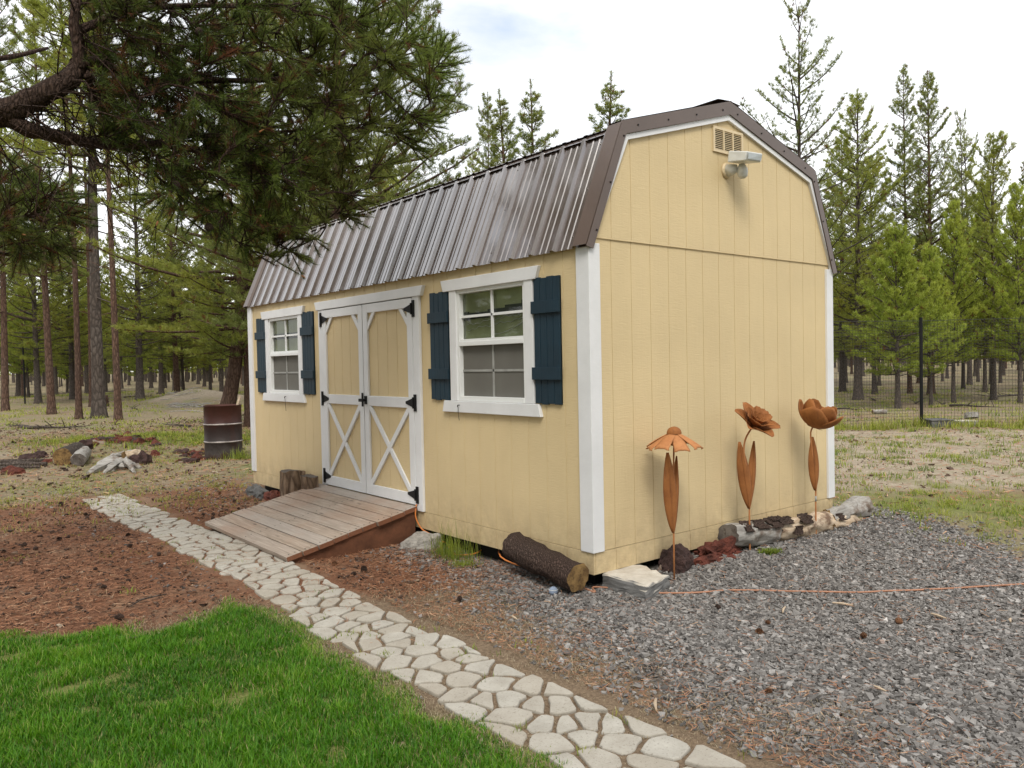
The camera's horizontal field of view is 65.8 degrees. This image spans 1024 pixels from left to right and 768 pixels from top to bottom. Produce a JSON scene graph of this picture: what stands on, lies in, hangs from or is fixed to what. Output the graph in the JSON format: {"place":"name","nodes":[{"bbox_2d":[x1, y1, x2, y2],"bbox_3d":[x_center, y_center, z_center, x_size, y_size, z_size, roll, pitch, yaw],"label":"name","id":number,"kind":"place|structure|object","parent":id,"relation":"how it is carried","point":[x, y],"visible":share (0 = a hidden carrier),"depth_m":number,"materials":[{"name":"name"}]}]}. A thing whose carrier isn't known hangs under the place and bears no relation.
{"place":"outdoors","nodes":[
{"label":"outdoors","id":0,"kind":"place"},
{"bbox_2d":[0,387,248,455],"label":"wild grass","id":1,"kind":"structure","parent":0,"point":[87,413],"depth_m":26.84,"materials":[{"name":"plant"}]},
{"bbox_2d":[1,429,250,450],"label":"wild grass","id":2,"kind":"structure","parent":0,"point":[187,435],"depth_m":17.28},
{"bbox_2d":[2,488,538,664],"bbox_3d":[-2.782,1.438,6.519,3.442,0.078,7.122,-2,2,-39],"label":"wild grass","id":3,"kind":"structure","parent":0,"point":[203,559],"depth_m":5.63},
{"bbox_2d":[0,358,1023,767],"bbox_3d":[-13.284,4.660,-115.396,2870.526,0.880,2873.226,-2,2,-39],"label":"ground","id":4,"kind":"structure","parent":0,"point":[208,396],"depth_m":6.44,"materials":[{"name":"soil"}]},
{"bbox_2d":[0,252,23,363],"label":"pine tree","id":5,"kind":"object","parent":4,"relation":"on","point":[9,286],"visible":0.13,"depth_m":49.01,"materials":[{"name":"green plant"}]},
{"bbox_2d":[0,250,42,395],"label":"pine tree","id":6,"kind":"object","parent":4,"relation":"on","point":[18,384],"visible":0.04,"depth_m":58.18,"materials":[{"name":"green plant"}]},
{"bbox_2d":[0,261,43,395],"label":"pine tree","id":7,"kind":"object","parent":4,"relation":"on","point":[22,389],"visible":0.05,"depth_m":54.53,"materials":[{"name":"green plant"}]},
{"bbox_2d":[0,462,47,466],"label":"log","id":8,"kind":"object","parent":4,"relation":"on","point":[23,463],"visible":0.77,"depth_m":13.15,"materials":[{"name":"grey wood"}]},
{"bbox_2d":[7,277,43,397],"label":"pine tree","id":9,"kind":"object","parent":4,"relation":"on","point":[27,365],"visible":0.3,"depth_m":45.38,"materials":[{"name":"green plant"}]},
{"bbox_2d":[0,0,59,410],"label":"pine tree","id":10,"kind":"object","parent":4,"relation":"on","point":[5,404],"visible":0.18,"depth_m":34.01,"materials":[{"name":"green plant"}]},
{"bbox_2d":[0,139,87,403],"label":"pine tree","id":11,"kind":"object","parent":4,"relation":"on","point":[34,343],"visible":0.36,"depth_m":38.79,"materials":[{"name":"green plant"}]},
{"bbox_2d":[0,0,98,414],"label":"pine tree","id":12,"kind":"object","parent":4,"relation":"on","point":[51,409],"visible":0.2,"depth_m":30.10,"materials":[{"name":"green plant"}]},
{"bbox_2d":[8,0,97,418],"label":"pine tree","id":13,"kind":"object","parent":4,"relation":"on","point":[78,414],"visible":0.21,"depth_m":26.81,"materials":[{"name":"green plant"}]},
{"bbox_2d":[21,231,84,394],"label":"pine tree","id":14,"kind":"object","parent":4,"relation":"on","point":[55,367],"visible":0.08,"depth_m":51.18,"materials":[{"name":"green plant"}]},
{"bbox_2d":[19,418,87,428],"bbox_3d":[-12.873,1.070,22.080,2.312,0.384,0.949,-1,2,21],"label":"dead branch","id":15,"kind":"object","parent":4,"relation":"on","point":[39,427],"visible":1,"depth_m":22.15,"materials":[{"name":"wood"}]},
{"bbox_2d":[12,176,111,399],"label":"pine tree","id":16,"kind":"object","parent":4,"relation":"on","point":[70,324],"visible":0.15,"depth_m":42.12,"materials":[{"name":"green plant"}]},
{"bbox_2d":[21,224,111,365],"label":"pine tree","id":17,"kind":"object","parent":4,"relation":"on","point":[80,299],"visible":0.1,"depth_m":47.73,"materials":[{"name":"green plant"}]},
{"bbox_2d":[53,442,84,464],"bbox_3d":[-7.709,1.219,13.830,0.324,0.330,1.104,-2,2,-17],"label":"log","id":18,"kind":"object","parent":4,"relation":"on","point":[63,455],"visible":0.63,"depth_m":13.32,"materials":[{"name":"wood"}]},
{"bbox_2d":[57,324,82,392],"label":"pine tree","id":19,"kind":"object","parent":4,"relation":"on","point":[66,376],"visible":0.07,"depth_m":63.56,"materials":[{"name":"green plant"}]},
{"bbox_2d":[0,345,151,403],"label":"wire fence","id":20,"kind":"object","parent":4,"relation":"on","point":[38,393],"visible":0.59,"depth_m":38.84,"materials":[{"name":"black metal"}]},
{"bbox_2d":[70,446,91,465],"bbox_3d":[-7.485,1.252,13.758,0.250,0.256,1.278,-2,2,-24],"label":"log","id":21,"kind":"object","parent":4,"relation":"on","point":[80,456],"visible":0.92,"depth_m":13.21,"materials":[{"name":"grey wood"}]},
{"bbox_2d":[49,2,113,406],"bbox_3d":[-18.923,-9.384,35.229,3.005,21.388,3.141,-2,2,-32],"label":"pine tree","id":22,"kind":"object","parent":4,"relation":"on","point":[88,292],"visible":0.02,"depth_m":35.28,"materials":[{"name":"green plant"}]},
{"bbox_2d":[0,0,163,417],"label":"pine tree","id":23,"kind":"object","parent":4,"relation":"on","point":[98,395],"visible":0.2,"depth_m":27.28,"materials":[{"name":"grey plant"}]},
{"bbox_2d":[55,214,124,393],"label":"pine tree","id":24,"kind":"object","parent":4,"relation":"on","point":[86,388],"visible":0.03,"depth_m":58.19,"materials":[{"name":"green plant"}]},
{"bbox_2d":[51,0,147,420],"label":"pine tree","id":25,"kind":"object","parent":4,"relation":"on","point":[118,413],"visible":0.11,"depth_m":26.06,"materials":[{"name":"brown plant"}]},
{"bbox_2d":[99,255,123,390],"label":"pine tree","id":26,"kind":"object","parent":4,"relation":"on","point":[109,365],"visible":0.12,"depth_m":63.93,"materials":[{"name":"green plant"}]},
{"bbox_2d":[86,453,141,474],"bbox_3d":[-6.283,1.286,12.512,1.336,0.281,0.765,0,2,37],"label":"tree stump","id":27,"kind":"object","parent":4,"relation":"on","point":[110,462],"visible":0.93,"depth_m":12.61,"materials":[{"name":"grey wood"}]},
{"bbox_2d":[100,229,128,333],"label":"pine tree","id":28,"kind":"object","parent":4,"relation":"on","point":[106,272],"visible":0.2,"depth_m":45.67,"materials":[{"name":"green plant"}]},
{"bbox_2d":[102,281,133,388],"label":"pine tree","id":29,"kind":"object","parent":4,"relation":"on","point":[122,370],"visible":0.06,"depth_m":70.60,"materials":[{"name":"green plant"}]},
{"bbox_2d":[0,414,250,494],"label":"bark litter","id":30,"kind":"object","parent":4,"relation":"on","point":[77,469],"visible":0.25,"depth_m":15.44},
{"bbox_2d":[0,421,252,508],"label":"fallen needles","id":31,"kind":"object","parent":4,"relation":"on","point":[203,459],"visible":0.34,"depth_m":12.44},
{"bbox_2d":[69,138,193,399],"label":"pine tree","id":32,"kind":"object","parent":4,"relation":"on","point":[138,340],"visible":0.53,"depth_m":40.14,"materials":[{"name":"green plant"}]},
{"bbox_2d":[0,441,263,533],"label":"wild grass","id":33,"kind":"structure","parent":4,"relation":"on","point":[158,500],"depth_m":10.45,"materials":[{"name":"plant"}]},
{"bbox_2d":[123,317,152,376],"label":"pine tree","id":34,"kind":"object","parent":4,"relation":"on","point":[131,367],"visible":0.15,"depth_m":60.79,"materials":[{"name":"green plant"}]},
{"bbox_2d":[129,450,152,464],"bbox_3d":[-6.181,1.247,13.186,0.369,0.296,0.320,-2,2,-39],"label":"rock","id":35,"kind":"object","parent":4,"relation":"on","point":[143,457],"visible":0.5,"depth_m":13.13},
{"bbox_2d":[118,205,189,393],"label":"pine tree","id":36,"kind":"object","parent":4,"relation":"on","point":[160,362],"visible":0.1,"depth_m":51.97,"materials":[{"name":"green plant"}]},
{"bbox_2d":[120,153,225,392],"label":"pine tree","id":37,"kind":"object","parent":4,"relation":"on","point":[174,340],"visible":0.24,"depth_m":44.61,"materials":[{"name":"green plant"}]},
{"bbox_2d":[147,235,207,390],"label":"pine tree","id":38,"kind":"object","parent":4,"relation":"on","point":[191,362],"visible":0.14,"depth_m":47.47,"materials":[{"name":"green plant"}]},
{"bbox_2d":[160,387,219,411],"bbox_3d":[-13.634,0.634,34.168,2.482,0.860,8.531,-2,2,-27],"label":"brush pile","id":39,"kind":"object","parent":4,"relation":"on","point":[186,405],"visible":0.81,"depth_m":34.99,"materials":[{"name":"grey wood"}]},
{"bbox_2d":[178,231,231,389],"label":"pine tree","id":40,"kind":"object","parent":4,"relation":"on","point":[210,374],"visible":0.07,"depth_m":52.78,"materials":[{"name":"green plant"}]},
{"bbox_2d":[175,231,248,391],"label":"pine tree","id":41,"kind":"object","parent":4,"relation":"on","point":[220,363],"visible":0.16,"depth_m":43.08,"materials":[{"name":"green plant"}]},
{"bbox_2d":[74,0,362,403],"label":"pine tree","id":42,"kind":"object","parent":4,"relation":"on","point":[233,375],"visible":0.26,"depth_m":20.65,"materials":[{"name":"green plant"}]},
{"bbox_2d":[203,404,242,459],"bbox_3d":[-5.089,0.838,13.960,0.658,0.940,0.658,-2,2,-39],"label":"steel barrel","id":43,"kind":"object","parent":4,"relation":"on","point":[222,423],"visible":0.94,"depth_m":13.69,"materials":[{"name":"paint"}]},
{"bbox_2d":[168,0,286,426],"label":"pine tree","id":44,"kind":"object","parent":4,"relation":"on","point":[213,347],"visible":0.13,"depth_m":21.23,"materials":[{"name":"green plant"}]},
{"bbox_2d":[0,0,471,285],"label":"pine tree","id":45,"kind":"object","parent":4,"relation":"on","point":[92,65],"visible":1,"depth_m":5.43,"materials":[{"name":"green plant"}]},
{"bbox_2d":[0,472,551,675],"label":"fallen needles","id":46,"kind":"object","parent":4,"relation":"on","point":[87,528],"visible":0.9,"depth_m":6.05,"materials":[{"name":"plant"}]},
{"bbox_2d":[0,594,571,767],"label":"grass","id":47,"kind":"structure","parent":4,"relation":"on","point":[128,646],"depth_m":3.63,"materials":[{"name":"plant"}]},
{"bbox_2d":[280,469,305,495],"bbox_3d":[-2.472,1.174,8.801,0.360,0.438,0.186,-1,0,42],"label":"split log","id":48,"kind":"object","parent":4,"relation":"on","point":[290,480],"visible":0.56,"depth_m":8.71,"materials":[{"name":"brown wood"}]},
{"bbox_2d":[300,474,318,488],"bbox_3d":[-2.174,1.191,8.470,0.137,0.436,0.274,-5,4,-33],"label":"split log","id":49,"kind":"object","parent":4,"relation":"on","point":[309,481],"visible":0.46,"depth_m":8.38,"materials":[{"name":"brown wood"}]},
{"bbox_2d":[205,483,416,562],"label":"wooden ramp","id":50,"kind":"structure","parent":4,"relation":"on","point":[323,521],"depth_m":7.04,"materials":[{"name":"brown wood"}]},
{"bbox_2d":[151,0,483,332],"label":"pine tree","id":51,"kind":"object","parent":4,"relation":"on","point":[222,255],"visible":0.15,"depth_m":16.89,"materials":[{"name":"green plant"}]},
{"bbox_2d":[352,132,404,210],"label":"pine tree","id":52,"kind":"object","parent":4,"relation":"on","point":[389,184],"visible":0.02,"depth_m":37.55,"materials":[{"name":"green plant"}]},
{"bbox_2d":[82,494,745,767],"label":"path","id":53,"kind":"structure","parent":4,"relation":"on","point":[660,748],"depth_m":4.08,"materials":[{"name":"stone"}]},
{"bbox_2d":[108,502,755,759],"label":"wild grass","id":54,"kind":"structure","parent":4,"relation":"on","point":[384,653],"depth_m":4.26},
{"bbox_2d":[417,518,491,562],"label":"wild grass","id":55,"kind":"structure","parent":4,"relation":"on","point":[450,552],"depth_m":6.39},
{"bbox_2d":[464,151,480,175],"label":"pine tree","id":56,"kind":"object","parent":4,"relation":"on","point":[470,163],"visible":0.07,"depth_m":41.63,"materials":[{"name":"green plant"}]},
{"bbox_2d":[471,91,499,171],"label":"pine tree","id":57,"kind":"object","parent":4,"relation":"on","point":[487,115],"visible":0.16,"depth_m":45.46,"materials":[{"name":"green plant"}]},
{"bbox_2d":[472,88,523,166],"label":"pine tree","id":58,"kind":"object","parent":4,"relation":"on","point":[505,131],"visible":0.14,"depth_m":37.57,"materials":[{"name":"green plant"}]},
{"bbox_2d":[32,475,987,766],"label":"gravel","id":59,"kind":"structure","parent":4,"relation":"on","point":[612,667],"depth_m":5.32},
{"bbox_2d":[0,288,1023,384],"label":"woods","id":60,"kind":"object","parent":4,"relation":"on","point":[193,375],"depth_m":112.21,"materials":[{"name":"green plant"}]},
{"bbox_2d":[500,78,559,161],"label":"pine tree","id":61,"kind":"object","parent":4,"relation":"on","point":[530,140],"visible":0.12,"depth_m":39.08,"materials":[{"name":"green plant"}]},
{"bbox_2d":[243,99,836,583],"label":"garden shed","id":62,"kind":"structure","parent":4,"relation":"on","point":[545,347],"depth_m":6.32,"materials":[{"name":"yellow"}]},
{"bbox_2d":[260,306,306,406],"bbox_3d":[-2.658,-0.282,9.263,0.126,1.183,1.226,-2,2,-39],"label":"window","id":63,"kind":"structure","parent":62,"relation":"in","point":[283,340],"depth_m":9.29,"materials":[{"name":"white paint"}]},
{"bbox_2d":[319,305,366,492],"bbox_3d":[-1.738,0.147,8.102,0.043,1.845,0.923,-2,2,-39],"label":"door","id":64,"kind":"structure","parent":62,"relation":"in","point":[342,328],"depth_m":8.10,"materials":[{"name":"yellow"}]},
{"bbox_2d":[358,298,418,504],"bbox_3d":[-1.171,0.155,7.372,0.087,1.845,0.982,-2,2,-39],"label":"door","id":65,"kind":"structure","parent":62,"relation":"in","point":[390,400],"depth_m":7.39,"materials":[{"name":"yellow"}]},
{"bbox_2d":[440,265,542,416],"bbox_3d":[-0.170,-0.279,6.210,0.126,1.158,1.255,-2,2,-39],"label":"window","id":66,"kind":"structure","parent":62,"relation":"in","point":[491,320],"depth_m":6.19,"materials":[{"name":"white paint"}]},
{"bbox_2d":[121,577,1019,767],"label":"straw","id":67,"kind":"object","parent":4,"relation":"on","point":[398,684],"visible":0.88,"depth_m":3.95,"materials":[{"name":"plant"}]},
{"bbox_2d":[587,70,631,133],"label":"pine tree","id":68,"kind":"object","parent":4,"relation":"on","point":[608,105],"visible":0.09,"depth_m":37.23,"materials":[{"name":"green plant"}]},
{"bbox_2d":[646,426,702,578],"bbox_3d":[1.143,0.858,5.547,0.408,1.124,0.408,-2,2,-39],"label":"metal flower","id":69,"kind":"object","parent":4,"relation":"on","point":[675,438],"visible":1,"depth_m":5.50,"materials":[{"name":"metal"}]},
{"bbox_2d":[739,0,893,279],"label":"pine tree","id":70,"kind":"object","parent":4,"relation":"on","point":[798,125],"visible":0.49,"depth_m":26.21,"materials":[{"name":"green plant"}]},
{"bbox_2d":[822,130,881,391],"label":"pine tree","id":71,"kind":"object","parent":4,"relation":"on","point":[842,387],"visible":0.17,"depth_m":34.01,"materials":[{"name":"green plant"}]},
{"bbox_2d":[824,88,929,399],"bbox_3d":[12.188,-4.949,28.774,4.439,11.482,5.202,-2,2,-41],"label":"pine tree","id":72,"kind":"object","parent":4,"relation":"on","point":[858,273],"visible":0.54,"depth_m":28.39,"materials":[{"name":"green plant"}]},
{"bbox_2d":[833,154,921,393],"bbox_3d":[14.606,-4.380,32.073,4.107,9.954,3.812,-1,2,6],"label":"pine tree","id":73,"kind":"object","parent":4,"relation":"on","point":[874,389],"visible":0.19,"depth_m":32.03,"materials":[{"name":"green plant"}]},
{"bbox_2d":[842,221,954,408],"bbox_3d":[11.450,-1.964,23.457,3.035,5.875,2.784,-2,2,-33],"label":"pine tree","id":74,"kind":"object","parent":4,"relation":"on","point":[911,302],"visible":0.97,"depth_m":23.31,"materials":[{"name":"green plant"}]},
{"bbox_2d":[868,63,944,393],"bbox_3d":[16.221,-6.266,32.496,2.834,13.669,3.037,-2,2,-34],"label":"pine tree","id":75,"kind":"object","parent":4,"relation":"on","point":[898,105],"visible":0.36,"depth_m":32.20,"materials":[{"name":"green plant"}]},
{"bbox_2d":[881,179,935,382],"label":"pine tree","id":76,"kind":"object","parent":4,"relation":"on","point":[918,229],"visible":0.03,"depth_m":41.41,"materials":[{"name":"green plant"}]},
{"bbox_2d":[832,411,1023,549],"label":"fallen needles","id":77,"kind":"object","parent":4,"relation":"on","point":[937,469],"visible":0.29,"depth_m":10.91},
{"bbox_2d":[833,316,1023,428],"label":"wire fence","id":78,"kind":"object","parent":4,"relation":"on","point":[920,368],"visible":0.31,"depth_m":17.12,"materials":[{"name":"black metal"}]},
{"bbox_2d":[834,384,1023,430],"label":"wild grass","id":79,"kind":"structure","parent":4,"relation":"on","point":[837,400],"depth_m":24.53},
{"bbox_2d":[834,413,1023,430],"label":"wild grass","id":80,"kind":"structure","parent":4,"relation":"on","point":[909,424],"depth_m":16.99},
{"bbox_2d":[834,416,1023,545],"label":"pebbles","id":81,"kind":"object","parent":4,"relation":"on","point":[931,495],"visible":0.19,"depth_m":11.28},
{"bbox_2d":[874,70,990,394],"bbox_3d":[16.435,-5.812,30.762,4.114,12.904,4.796,-1,2,9],"label":"pine tree","id":82,"kind":"object","parent":4,"relation":"on","point":[929,82],"visible":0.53,"depth_m":30.64,"materials":[{"name":"green plant"}]},
{"bbox_2d":[898,242,966,405],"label":"pine tree","id":83,"kind":"object","parent":4,"relation":"on","point":[931,263],"visible":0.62,"depth_m":24.43,"materials":[{"name":"green plant"}]},
{"bbox_2d":[923,418,953,427],"bbox_3d":[9.295,0.852,17.323,0.507,0.180,0.480,-1,2,0],"label":"utility box","id":84,"kind":"object","parent":4,"relation":"on","point":[930,421],"visible":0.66,"depth_m":17.10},
{"bbox_2d":[927,108,983,388],"bbox_3d":[19.144,-5.700,33.763,2.568,12.186,2.780,-2,2,-31],"label":"pine tree","id":85,"kind":"object","parent":4,"relation":"on","point":[962,203],"visible":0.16,"depth_m":33.65,"materials":[{"name":"green plant"}]},
{"bbox_2d":[918,199,994,402],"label":"pine tree","id":86,"kind":"object","parent":4,"relation":"on","point":[957,257],"visible":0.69,"depth_m":25.76,"materials":[{"name":"green plant"}]},
{"bbox_2d":[932,127,1012,384],"bbox_3d":[20.656,-5.660,35.936,3.023,11.890,3.531,-2,2,-16],"label":"pine tree","id":87,"kind":"object","parent":4,"relation":"on","point":[969,362],"visible":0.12,"depth_m":35.79,"materials":[{"name":"green plant"}]},
{"bbox_2d":[940,130,1023,399],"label":"pine tree","id":88,"kind":"object","parent":4,"relation":"on","point":[994,207],"visible":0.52,"depth_m":27.11,"materials":[{"name":"green plant"}]},
{"bbox_2d":[951,180,1014,391],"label":"pine tree","id":89,"kind":"object","parent":4,"relation":"on","point":[985,337],"visible":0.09,"depth_m":31.14,"materials":[{"name":"green plant"}]},
{"bbox_2d":[971,181,1023,402],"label":"pine tree","id":90,"kind":"object","parent":4,"relation":"on","point":[1013,216],"visible":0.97,"depth_m":25.06,"materials":[{"name":"green plant"}]},
{"bbox_2d":[981,161,1023,352],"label":"pine tree","id":91,"kind":"object","parent":4,"relation":"on","point":[1022,175],"visible":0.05,"depth_m":29.94,"materials":[{"name":"green plant"}]},
{"bbox_2d":[0,0,1023,371],"label":"sky","id":92,"kind":"structure","parent":0,"point":[665,55],"materials":[{"name":"white"}]},
{"bbox_2d":[345,501,1023,767],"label":"gravel","id":93,"kind":"structure","parent":0,"point":[887,625],"depth_m":4.44,"materials":[{"name":"gravel"}]},
{"bbox_2d":[399,531,442,549],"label":"rock","id":94,"kind":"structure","parent":93,"relation":"on","point":[417,539],"depth_m":6.75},
{"bbox_2d":[502,532,588,591],"bbox_3d":[0.227,1.245,5.595,0.227,0.291,0.737,-2,2,-39],"label":"log","id":95,"kind":"object","parent":93,"relation":"on","point":[520,549],"visible":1,"depth_m":5.48,"materials":[{"name":"brown wood"}]},
{"bbox_2d":[602,565,669,600],"bbox_3d":[0.873,1.356,5.407,0.372,0.138,0.433,-2,2,-39],"label":"concrete slab","id":96,"kind":"object","parent":93,"relation":"on","point":[641,582],"depth_m":5.32,"materials":[{"name":"concrete"}]},
{"bbox_2d":[315,518,1023,767],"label":"fallen needles","id":97,"kind":"object","parent":93,"relation":"on","point":[625,672],"visible":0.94,"depth_m":3.97,"materials":[{"name":"plant"}]},
{"bbox_2d":[658,543,693,573],"bbox_3d":[1.187,1.274,5.778,0.262,0.214,0.275,0,2,25],"label":"lava rock","id":98,"kind":"object","parent":93,"relation":"on","point":[684,559],"visible":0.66,"depth_m":5.71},
{"bbox_2d":[693,535,742,566],"bbox_3d":[1.511,1.242,5.953,0.657,0.191,0.289,-2,2,-31],"label":"lava rock","id":99,"kind":"object","parent":93,"relation":"on","point":[711,552],"visible":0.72,"depth_m":5.92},
{"bbox_2d":[415,504,1023,593],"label":"extension cord","id":100,"kind":"object","parent":93,"relation":"on","point":[593,589],"visible":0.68,"depth_m":5.28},
{"bbox_2d":[717,518,783,546],"bbox_3d":[1.890,1.169,6.239,0.675,0.257,0.214,-2,2,-39],"label":"log","id":101,"kind":"object","parent":93,"relation":"on","point":[758,532],"visible":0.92,"depth_m":6.14,"materials":[{"name":"grey wood"}]},
{"bbox_2d":[735,402,779,549],"bbox_3d":[1.891,0.742,6.074,0.366,1.201,0.294,-2,2,-39],"label":"metal flower","id":102,"kind":"object","parent":93,"relation":"on","point":[757,418],"visible":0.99,"depth_m":6.08,"materials":[{"name":"metal"}]},
{"bbox_2d":[767,511,847,540],"bbox_3d":[2.470,1.194,6.713,1.086,0.286,0.225,-2,2,-39],"label":"log","id":103,"kind":"object","parent":93,"relation":"on","point":[804,524],"visible":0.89,"depth_m":6.61,"materials":[{"name":"brown wood"}]},
{"bbox_2d":[798,398,843,533],"bbox_3d":[2.584,0.726,6.666,0.338,1.216,0.346,-1,2,-10],"label":"metal flower","id":104,"kind":"object","parent":93,"relation":"on","point":[814,413],"visible":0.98,"depth_m":6.62,"materials":[{"name":"metal"}]},
{"bbox_2d":[833,514,862,527],"bbox_3d":[3.018,1.236,7.121,0.668,0.151,0.146,-2,2,-39],"label":"rock","id":105,"kind":"object","parent":93,"relation":"on","point":[853,518],"visible":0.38,"depth_m":7.01,"materials":[{"name":"beige stone"}]},
{"bbox_2d":[823,496,875,520],"bbox_3d":[3.014,1.168,7.176,0.660,0.244,0.266,-2,2,-39],"label":"rock","id":106,"kind":"object","parent":93,"relation":"on","point":[858,505],"visible":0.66,"depth_m":7.17,"materials":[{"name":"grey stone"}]},
{"bbox_2d":[834,423,1023,492],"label":"wild grass","id":107,"kind":"structure","parent":0,"point":[912,429],"depth_m":12.42,"materials":[{"name":"plant"}]},
{"bbox_2d":[835,478,1023,548],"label":"wild grass","id":108,"kind":"structure","parent":0,"point":[943,503],"depth_m":8.12,"materials":[{"name":"plant"}]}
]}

